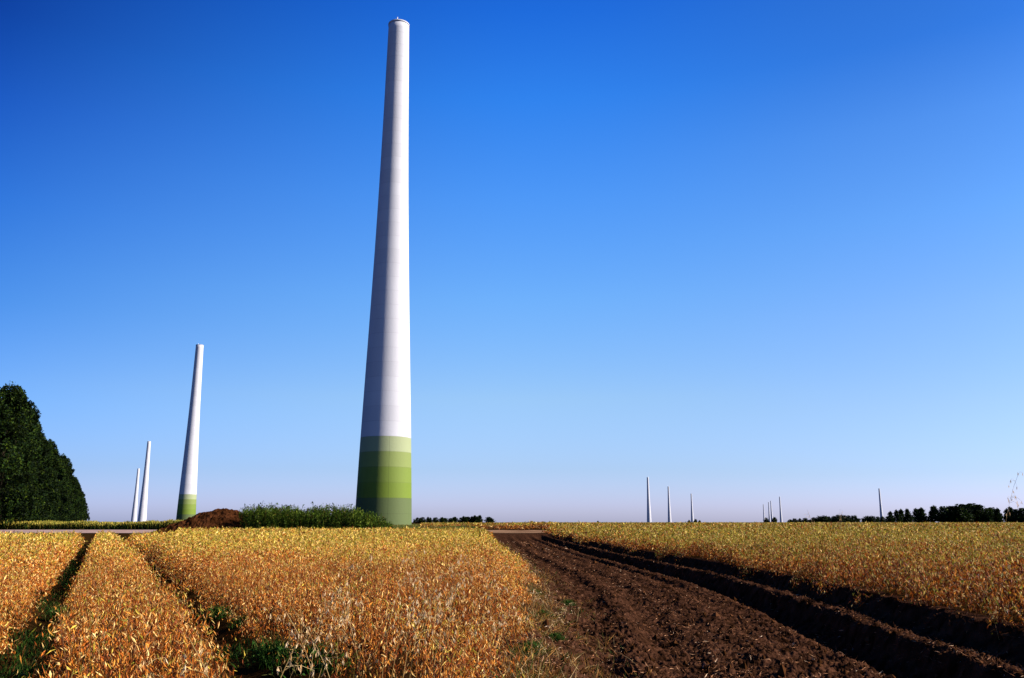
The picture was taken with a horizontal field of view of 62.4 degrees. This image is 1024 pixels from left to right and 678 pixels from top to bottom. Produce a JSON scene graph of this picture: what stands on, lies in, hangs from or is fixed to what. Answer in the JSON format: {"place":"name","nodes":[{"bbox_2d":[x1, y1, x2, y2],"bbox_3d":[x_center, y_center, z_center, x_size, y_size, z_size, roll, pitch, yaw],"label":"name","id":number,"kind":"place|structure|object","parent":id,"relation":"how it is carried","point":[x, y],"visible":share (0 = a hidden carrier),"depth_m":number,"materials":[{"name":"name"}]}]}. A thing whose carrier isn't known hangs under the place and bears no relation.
{"place":"outdoors","nodes":[
{"label":"outdoors","id":0,"kind":"place"},
{"bbox_2d":[0,530,155,532],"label":"gravel road","id":1,"kind":"structure","parent":0,"point":[93,531],"depth_m":109.89,"materials":[{"name":"grey gravel"}]},
{"bbox_2d":[0,519,181,529],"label":"verge grass","id":2,"kind":"structure","parent":0,"point":[94,525],"depth_m":138.07,"materials":[{"name":"green plant"}]},
{"bbox_2d":[296,525,484,529],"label":"grass","id":3,"kind":"structure","parent":0,"point":[402,526],"depth_m":101.44,"materials":[{"name":"green plant"}]},
{"bbox_2d":[394,523,503,528],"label":"rough grass","id":4,"kind":"structure","parent":0,"point":[414,525],"depth_m":170.06,"materials":[{"name":"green plant"}]},
{"bbox_2d":[0,522,1023,677],"bbox_3d":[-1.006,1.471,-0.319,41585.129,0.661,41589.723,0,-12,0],"label":"ground","id":5,"kind":"structure","parent":0,"point":[222,630],"depth_m":9.56,"materials":[{"name":"brown soil"}]},
{"bbox_2d":[0,661,41,677],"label":"green tuft","id":6,"kind":"object","parent":5,"relation":"on","point":[22,668],"visible":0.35,"depth_m":7.24,"materials":[{"name":"green plant"}]},
{"bbox_2d":[0,388,46,519],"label":"tree","id":7,"kind":"object","parent":5,"relation":"on","point":[32,429],"visible":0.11,"depth_m":149.98,"materials":[{"name":"green plant"}]},
{"bbox_2d":[0,381,50,529],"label":"tree","id":8,"kind":"object","parent":5,"relation":"on","point":[12,396],"visible":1,"depth_m":139.05,"materials":[{"name":"green plant"}]},
{"bbox_2d":[3,423,53,520],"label":"tree","id":9,"kind":"object","parent":5,"relation":"on","point":[44,445],"depth_m":172.48,"materials":[{"name":"green plant"}]},
{"bbox_2d":[2,420,56,520],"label":"tree","id":10,"kind":"object","parent":5,"relation":"on","point":[43,435],"visible":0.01,"depth_m":182.16,"materials":[{"name":"green plant"}]},
{"bbox_2d":[1,398,60,521],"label":"tree","id":11,"kind":"object","parent":5,"relation":"on","point":[48,487],"visible":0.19,"depth_m":161.23,"materials":[{"name":"green plant"}]},
{"bbox_2d":[24,421,59,521],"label":"tree","id":12,"kind":"object","parent":5,"relation":"on","point":[55,483],"visible":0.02,"depth_m":191.97,"materials":[{"name":"green plant"}]},
{"bbox_2d":[28,633,55,644],"bbox_3d":[-5.128,3.267,9.237,0.317,0.129,0.321,6,-14,-25],"label":"green tuft","id":13,"kind":"object","parent":5,"relation":"on","point":[41,637],"visible":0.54,"depth_m":9.21,"materials":[{"name":"green plant"}]},
{"bbox_2d":[40,439,66,520],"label":"tree","id":14,"kind":"object","parent":5,"relation":"on","point":[55,472],"visible":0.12,"depth_m":212.04,"materials":[{"name":"green plant"}]},
{"bbox_2d":[41,454,67,520],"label":"tree","id":15,"kind":"object","parent":5,"relation":"on","point":[60,477],"visible":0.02,"depth_m":222.17,"materials":[{"name":"green plant"}]},
{"bbox_2d":[50,439,69,520],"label":"tree","id":16,"kind":"object","parent":5,"relation":"on","point":[60,465],"visible":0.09,"depth_m":247.82,"materials":[{"name":"green plant"}]},
{"bbox_2d":[36,606,86,620],"bbox_3d":[-6.062,3.646,11.334,0.546,0.219,0.539,-4,-13,17],"label":"green tuft","id":17,"kind":"object","parent":5,"relation":"on","point":[51,614],"visible":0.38,"depth_m":11.25,"materials":[{"name":"green plant"}]},
{"bbox_2d":[56,463,71,520],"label":"tree","id":18,"kind":"object","parent":5,"relation":"on","point":[66,488],"visible":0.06,"depth_m":276.37,"materials":[{"name":"green plant"}]},
{"bbox_2d":[58,473,72,520],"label":"tree","id":19,"kind":"object","parent":5,"relation":"on","point":[69,498],"visible":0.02,"depth_m":306.70,"materials":[{"name":"green plant"}]},
{"bbox_2d":[60,459,74,521],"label":"tree","id":20,"kind":"object","parent":5,"relation":"on","point":[67,480],"visible":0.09,"depth_m":321.46,"materials":[{"name":"green plant"}]},
{"bbox_2d":[60,453,80,521],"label":"tree","id":21,"kind":"object","parent":5,"relation":"on","point":[72,479],"visible":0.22,"depth_m":335.74,"materials":[{"name":"green plant"}]},
{"bbox_2d":[68,475,81,521],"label":"tree","id":22,"kind":"object","parent":5,"relation":"on","point":[80,512],"visible":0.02,"depth_m":383.44,"materials":[{"name":"green plant"}]},
{"bbox_2d":[73,477,84,518],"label":"tree","id":23,"kind":"object","parent":5,"relation":"on","point":[80,507],"visible":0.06,"depth_m":450.85,"materials":[{"name":"green plant"}]},
{"bbox_2d":[75,477,85,520],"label":"tree","id":24,"kind":"object","parent":5,"relation":"on","point":[81,496],"visible":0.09,"depth_m":483.56,"materials":[{"name":"green plant"}]},
{"bbox_2d":[82,491,89,520],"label":"tree","id":25,"kind":"object","parent":5,"relation":"on","point":[86,513],"visible":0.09,"depth_m":674.54,"materials":[{"name":"green plant"}]},
{"bbox_2d":[131,468,139,521],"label":"turbine tower","id":26,"kind":"structure","parent":5,"relation":"on","point":[134,512],"depth_m":2211.37,"materials":[{"name":"silver metal"}]},
{"bbox_2d":[137,441,150,521],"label":"turbine tower","id":27,"kind":"structure","parent":5,"relation":"on","point":[142,514],"depth_m":1462.27,"materials":[{"name":"metal"}]},
{"bbox_2d":[138,657,167,677],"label":"wild oat","id":28,"kind":"object","parent":5,"relation":"on","point":[165,660],"visible":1,"depth_m":2.84,"materials":[{"name":"beige plant"}]},
{"bbox_2d":[176,343,203,519],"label":"turbine tower","id":29,"kind":"structure","parent":5,"relation":"on","point":[186,506],"depth_m":655.78,"materials":[{"name":"white metal"}]},
{"bbox_2d":[180,637,208,677],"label":"wild oat","id":30,"kind":"object","parent":5,"relation":"on","point":[206,668],"visible":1,"depth_m":2.80,"materials":[{"name":"beige plant"}]},
{"bbox_2d":[151,508,247,532],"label":"soil heap","id":31,"kind":"object","parent":5,"relation":"on","point":[223,517],"visible":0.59,"depth_m":99.23,"materials":[{"name":"brown soil"}]},
{"bbox_2d":[196,605,239,621],"bbox_3d":[-3.838,3.549,11.040,0.571,0.232,0.578,4,-13,-16],"label":"green tuft","id":32,"kind":"object","parent":5,"relation":"on","point":[215,614],"visible":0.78,"depth_m":10.98,"materials":[{"name":"green plant"}]},
{"bbox_2d":[227,615,263,628],"bbox_3d":[-3.131,3.304,9.938,0.444,0.181,0.449,1,-12,-6],"label":"green tuft","id":33,"kind":"object","parent":5,"relation":"on","point":[238,623],"visible":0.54,"depth_m":9.89,"materials":[{"name":"green plant"}]},
{"bbox_2d":[227,635,298,669],"bbox_3d":[-2.131,2.768,7.563,0.730,0.297,0.738,-10,-16,40],"label":"green tuft","id":34,"kind":"object","parent":5,"relation":"on","point":[271,650],"visible":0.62,"depth_m":7.49,"materials":[{"name":"green plant"}]},
{"bbox_2d":[0,525,541,677],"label":"bean crop","id":35,"kind":"object","parent":5,"relation":"on","point":[318,559],"visible":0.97,"depth_m":10.66,"materials":[{"name":"plant"}]},
{"bbox_2d":[262,595,313,676],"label":"wild oat","id":36,"kind":"object","parent":5,"relation":"on","point":[280,605],"visible":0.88,"depth_m":4.15,"materials":[{"name":"beige plant"}]},
{"bbox_2d":[277,624,319,677],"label":"wild oat","id":37,"kind":"object","parent":5,"relation":"on","point":[291,657],"visible":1,"depth_m":3.02,"materials":[{"name":"beige plant"}]},
{"bbox_2d":[260,635,359,677],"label":"green tuft","id":38,"kind":"object","parent":5,"relation":"on","point":[305,664],"visible":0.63,"depth_m":6.91,"materials":[{"name":"green plant"}]},
{"bbox_2d":[288,609,331,677],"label":"wild oat","id":39,"kind":"object","parent":5,"relation":"on","point":[307,632],"visible":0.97,"depth_m":3.81,"materials":[{"name":"beige plant"}]},
{"bbox_2d":[238,500,393,528],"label":"tall weeds","id":40,"kind":"object","parent":5,"relation":"on","point":[275,517],"visible":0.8,"depth_m":96.98,"materials":[{"name":"green plant"}]},
{"bbox_2d":[302,581,343,677],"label":"wild oat","id":41,"kind":"object","parent":5,"relation":"on","point":[321,621],"visible":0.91,"depth_m":5.20,"materials":[{"name":"beige plant"}]},
{"bbox_2d":[0,542,654,677],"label":"weeds","id":42,"kind":"object","parent":5,"relation":"on","point":[26,652],"visible":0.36,"depth_m":8.66,"materials":[{"name":"green plant"}]},
{"bbox_2d":[290,554,372,676],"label":"wild oat","id":43,"kind":"object","parent":5,"relation":"on","point":[346,583],"visible":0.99,"depth_m":4.12,"materials":[{"name":"beige plant"}]},
{"bbox_2d":[313,603,359,677],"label":"wild oat","id":44,"kind":"object","parent":5,"relation":"on","point":[342,620],"visible":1,"depth_m":3.81,"materials":[{"name":"beige plant"}]},
{"bbox_2d":[356,17,411,524],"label":"turbine tower","id":45,"kind":"structure","parent":5,"relation":"on","point":[384,484],"depth_m":218.17,"materials":[{"name":"white metal"}]},
{"bbox_2d":[362,591,426,677],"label":"wild oat","id":46,"kind":"object","parent":5,"relation":"on","point":[400,619],"visible":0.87,"depth_m":5.21,"materials":[{"name":"beige plant"}]},
{"bbox_2d":[382,549,424,677],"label":"wild oat","id":47,"kind":"object","parent":5,"relation":"on","point":[413,584],"visible":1,"depth_m":5.42,"materials":[{"name":"beige plant"}]},
{"bbox_2d":[404,546,424,625],"bbox_3d":[-0.865,2.301,7.264,0.125,1.018,0.317,12,-17,-43],"label":"wild oat","id":48,"kind":"object","parent":5,"relation":"on","point":[415,572],"visible":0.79,"depth_m":7.32,"materials":[{"name":"beige plant"}]},
{"bbox_2d":[418,517,426,522],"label":"tree","id":49,"kind":"object","parent":5,"relation":"on","point":[421,520],"visible":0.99,"depth_m":968.61,"materials":[{"name":"green plant"}]},
{"bbox_2d":[486,530,544,532],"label":"dirt crossing","id":50,"kind":"object","parent":5,"relation":"on","point":[516,531],"visible":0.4,"depth_m":108.95,"materials":[{"name":"soil"}]},
{"bbox_2d":[647,477,650,521],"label":"turbine tower","id":51,"kind":"structure","parent":5,"relation":"on","point":[648,509],"depth_m":2641.77,"materials":[{"name":"silver metal"}]},
{"bbox_2d":[668,486,670,521],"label":"turbine tower","id":52,"kind":"structure","parent":5,"relation":"on","point":[669,514],"depth_m":3325.88,"materials":[{"name":"silver metal"}]},
{"bbox_2d":[691,493,693,521],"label":"turbine tower","id":53,"kind":"structure","parent":5,"relation":"on","point":[692,518],"depth_m":4162.68,"materials":[{"name":"silver metal"}]},
{"bbox_2d":[420,520,1023,638],"bbox_3d":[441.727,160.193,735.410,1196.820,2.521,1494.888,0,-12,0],"label":"bean crop","id":54,"kind":"object","parent":5,"relation":"on","point":[962,557],"visible":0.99,"depth_m":23.40,"materials":[{"name":"yellow plant"}]},
{"bbox_2d":[779,497,782,521],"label":"turbine tower","id":55,"kind":"structure","parent":5,"relation":"on","point":[780,510],"depth_m":4666.78,"materials":[{"name":"silver metal"}]},
{"bbox_2d":[817,515,829,521],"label":"tree","id":56,"kind":"object","parent":5,"relation":"on","point":[826,518],"visible":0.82,"depth_m":879.63,"materials":[{"name":"green plant"}]},
{"bbox_2d":[829,515,845,521],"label":"tree","id":57,"kind":"object","parent":5,"relation":"on","point":[836,518],"visible":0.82,"depth_m":869.84,"materials":[{"name":"green plant"}]},
{"bbox_2d":[838,515,853,521],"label":"tree","id":58,"kind":"object","parent":5,"relation":"on","point":[847,518],"visible":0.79,"depth_m":869.95,"materials":[{"name":"green plant"}]},
{"bbox_2d":[850,515,861,521],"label":"tree","id":59,"kind":"object","parent":5,"relation":"on","point":[854,518],"visible":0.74,"depth_m":881.49,"materials":[{"name":"green plant"}]},
{"bbox_2d":[866,515,878,521],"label":"tree","id":60,"kind":"object","parent":5,"relation":"on","point":[872,519],"visible":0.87,"depth_m":884.18,"materials":[{"name":"green plant"}]},
{"bbox_2d":[878,488,882,517],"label":"turbine tower","id":61,"kind":"structure","parent":5,"relation":"on","point":[881,510],"depth_m":3534.34,"materials":[{"name":"silver metal"}]},
{"bbox_2d":[886,511,894,521],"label":"tree","id":62,"kind":"object","parent":5,"relation":"on","point":[890,518],"visible":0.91,"depth_m":683.21,"materials":[{"name":"green plant"}]},
{"bbox_2d":[893,509,902,521],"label":"tree","id":63,"kind":"object","parent":5,"relation":"on","point":[897,516],"visible":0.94,"depth_m":684.28,"materials":[{"name":"green plant"}]},
{"bbox_2d":[898,509,905,521],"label":"tree","id":64,"kind":"object","parent":5,"relation":"on","point":[901,513],"visible":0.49,"depth_m":723.92,"materials":[{"name":"green plant"}]},
{"bbox_2d":[903,509,913,521],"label":"tree","id":65,"kind":"object","parent":5,"relation":"on","point":[908,517],"visible":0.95,"depth_m":712.87,"materials":[{"name":"green plant"}]},
{"bbox_2d":[912,508,917,521],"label":"tree","id":66,"kind":"object","parent":5,"relation":"on","point":[915,512],"visible":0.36,"depth_m":737.45,"materials":[{"name":"green plant"}]},
{"bbox_2d":[913,507,926,522],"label":"tree","id":67,"kind":"object","parent":5,"relation":"on","point":[921,515],"visible":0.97,"depth_m":722.45,"materials":[{"name":"green plant"}]},
{"bbox_2d":[922,505,938,522],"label":"tree","id":68,"kind":"object","parent":5,"relation":"on","point":[930,518],"visible":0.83,"depth_m":715.00,"materials":[{"name":"green plant"}]},
{"bbox_2d":[932,506,947,521],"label":"tree","id":69,"kind":"object","parent":5,"relation":"on","point":[941,512],"visible":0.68,"depth_m":703.97,"materials":[{"name":"green plant"}]},
{"bbox_2d":[938,506,965,522],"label":"tree","id":70,"kind":"object","parent":5,"relation":"on","point":[954,516],"visible":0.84,"depth_m":690.13,"materials":[{"name":"green plant"}]},
{"bbox_2d":[944,504,974,522],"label":"tree","id":71,"kind":"object","parent":5,"relation":"on","point":[965,514],"visible":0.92,"depth_m":687.14,"materials":[{"name":"green plant"}]},
{"bbox_2d":[966,503,982,521],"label":"tree","id":72,"kind":"object","parent":5,"relation":"on","point":[972,505],"visible":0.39,"depth_m":702.64,"materials":[{"name":"green plant"}]},
{"bbox_2d":[971,504,990,521],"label":"tree","id":73,"kind":"object","parent":5,"relation":"on","point":[983,514],"visible":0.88,"depth_m":694.40,"materials":[{"name":"green plant"}]},
{"bbox_2d":[984,508,994,521],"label":"tree","id":74,"kind":"object","parent":5,"relation":"on","point":[990,513],"visible":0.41,"depth_m":709.19,"materials":[{"name":"green plant"}]},
{"bbox_2d":[990,508,1003,522],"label":"tree","id":75,"kind":"object","parent":5,"relation":"on","point":[997,517],"visible":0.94,"depth_m":688.96,"materials":[{"name":"green plant"}]},
{"bbox_2d":[1005,506,1015,521],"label":"tree","id":76,"kind":"object","parent":5,"relation":"on","point":[1008,517],"visible":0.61,"depth_m":737.18,"materials":[{"name":"green plant"}]},
{"bbox_2d":[1002,472,1022,605],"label":"wild oat","id":77,"kind":"object","parent":5,"relation":"on","point":[1009,512],"visible":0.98,"depth_m":10.85,"materials":[{"name":"beige plant"}]},
{"bbox_2d":[1007,508,1023,521],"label":"tree","id":78,"kind":"object","parent":5,"relation":"on","point":[1019,515],"visible":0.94,"depth_m":719.10,"materials":[{"name":"green plant"}]},
{"bbox_2d":[0,0,1023,521],"label":"sky","id":79,"kind":"structure","parent":0,"point":[738,256],"materials":[{"name":"blue"}]},
{"bbox_2d":[421,533,1023,677],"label":"dirt track","id":80,"kind":"structure","parent":0,"point":[802,620],"depth_m":12.32,"materials":[{"name":"soil"}]},
{"bbox_2d":[327,583,361,677],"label":"wild oat","id":81,"kind":"object","parent":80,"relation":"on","point":[347,620],"visible":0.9,"depth_m":4.44,"materials":[{"name":"beige plant"}]},
{"bbox_2d":[392,577,428,673],"bbox_3d":[-0.538,1.740,4.477,0.120,0.931,0.261,10,-15,-37],"label":"wild oat","id":82,"kind":"object","parent":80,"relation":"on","point":[408,613],"visible":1,"depth_m":4.53,"materials":[{"name":"beige plant"}]},
{"bbox_2d":[393,586,442,673],"bbox_3d":[-0.436,1.647,4.018,0.247,0.927,0.174,-2,-12,9],"label":"wild oat","id":83,"kind":"object","parent":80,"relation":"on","point":[415,635],"visible":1,"depth_m":4.06,"materials":[{"name":"beige plant"}]},
{"bbox_2d":[403,566,454,674],"bbox_3d":[-0.469,1.775,4.747,0.291,0.974,0.121,-3,-13,15],"label":"wild oat","id":84,"kind":"object","parent":80,"relation":"on","point":[429,601],"visible":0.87,"depth_m":4.79,"materials":[{"name":"beige plant"}]},
{"bbox_2d":[426,590,465,677],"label":"wild oat","id":85,"kind":"object","parent":80,"relation":"on","point":[438,616],"visible":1,"depth_m":4.37,"materials":[{"name":"beige plant"}]},
{"bbox_2d":[439,572,473,676],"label":"wild oat","id":86,"kind":"object","parent":80,"relation":"on","point":[453,607],"visible":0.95,"depth_m":5.33,"materials":[{"name":"beige plant"}]},
{"bbox_2d":[444,549,472,665],"bbox_3d":[-0.376,2.000,5.925,0.174,1.036,0.240,3,-13,-14],"label":"wild oat","id":87,"kind":"object","parent":80,"relation":"on","point":[458,561],"visible":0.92,"depth_m":5.98,"materials":[{"name":"beige plant"}]},
{"bbox_2d":[462,552,475,648],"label":"wild oat","id":88,"kind":"object","parent":80,"relation":"on","point":[471,584],"visible":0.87,"depth_m":8.27,"materials":[{"name":"beige plant"}]},
{"bbox_2d":[456,586,507,677],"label":"wild oat","id":89,"kind":"object","parent":80,"relation":"on","point":[487,611],"visible":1,"depth_m":4.44,"materials":[{"name":"beige plant"}]},
{"bbox_2d":[466,565,506,642],"bbox_3d":[-0.213,2.263,6.758,0.352,0.897,0.130,6,-14,-17],"label":"wild oat","id":90,"kind":"object","parent":80,"relation":"on","point":[489,588],"visible":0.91,"depth_m":6.83,"materials":[{"name":"beige plant"}]},
{"bbox_2d":[477,588,533,675],"bbox_3d":[-0.072,1.910,5.012,0.352,0.850,0.130,10,-15,-20],"label":"wild oat","id":91,"kind":"object","parent":80,"relation":"on","point":[503,618],"visible":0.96,"depth_m":5.08,"materials":[{"name":"beige plant"}]},
{"bbox_2d":[514,639,552,653],"bbox_3d":[0.194,2.905,8.024,0.381,0.155,0.385,2,-12,-8],"label":"green tuft","id":92,"kind":"object","parent":80,"relation":"on","point":[535,643],"visible":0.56,"depth_m":7.99,"materials":[{"name":"green plant"}]},
{"bbox_2d":[527,588,541,595],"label":"green tuft","id":93,"kind":"object","parent":80,"relation":"on","point":[537,591],"visible":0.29,"depth_m":14.44,"materials":[{"name":"green plant"}]},
{"bbox_2d":[525,632,552,669],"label":"wild oat","id":94,"kind":"object","parent":80,"relation":"on","point":[538,645],"visible":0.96,"depth_m":6.91,"materials":[{"name":"beige plant"}]},
{"bbox_2d":[535,609,553,617],"bbox_3d":[0.413,3.762,11.630,0.353,0.142,0.349,-2,-12,10],"label":"green tuft","id":95,"kind":"object","parent":80,"relation":"on","point":[544,613],"visible":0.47,"depth_m":11.58,"materials":[{"name":"green plant"}]},
{"bbox_2d":[539,609,571,653],"bbox_3d":[0.360,2.662,7.488,0.352,0.514,0.130,14,-18,-35],"label":"wild oat","id":96,"kind":"object","parent":80,"relation":"on","point":[554,621],"visible":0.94,"depth_m":7.56,"materials":[{"name":"beige plant"}]},
{"bbox_2d":[546,631,569,641],"bbox_3d":[0.490,3.340,9.534,0.317,0.129,0.321,1,-12,-4],"label":"green tuft","id":97,"kind":"object","parent":80,"relation":"on","point":[553,635],"visible":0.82,"depth_m":9.50,"materials":[{"name":"green plant"}]},
{"bbox_2d":[561,598,575,605],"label":"green tuft","id":98,"kind":"object","parent":80,"relation":"on","point":[568,601],"visible":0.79,"depth_m":15.22,"materials":[{"name":"green plant"}]},
{"bbox_2d":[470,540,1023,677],"bbox_3d":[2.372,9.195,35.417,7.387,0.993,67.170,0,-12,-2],"label":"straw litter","id":99,"kind":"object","parent":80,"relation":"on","point":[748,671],"visible":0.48,"depth_m":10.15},
{"bbox_2d":[509,543,1023,677],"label":"soil clods","id":100,"kind":"object","parent":80,"relation":"on","point":[781,671],"visible":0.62,"depth_m":10.38,"materials":[{"name":"soil"}]}
]}

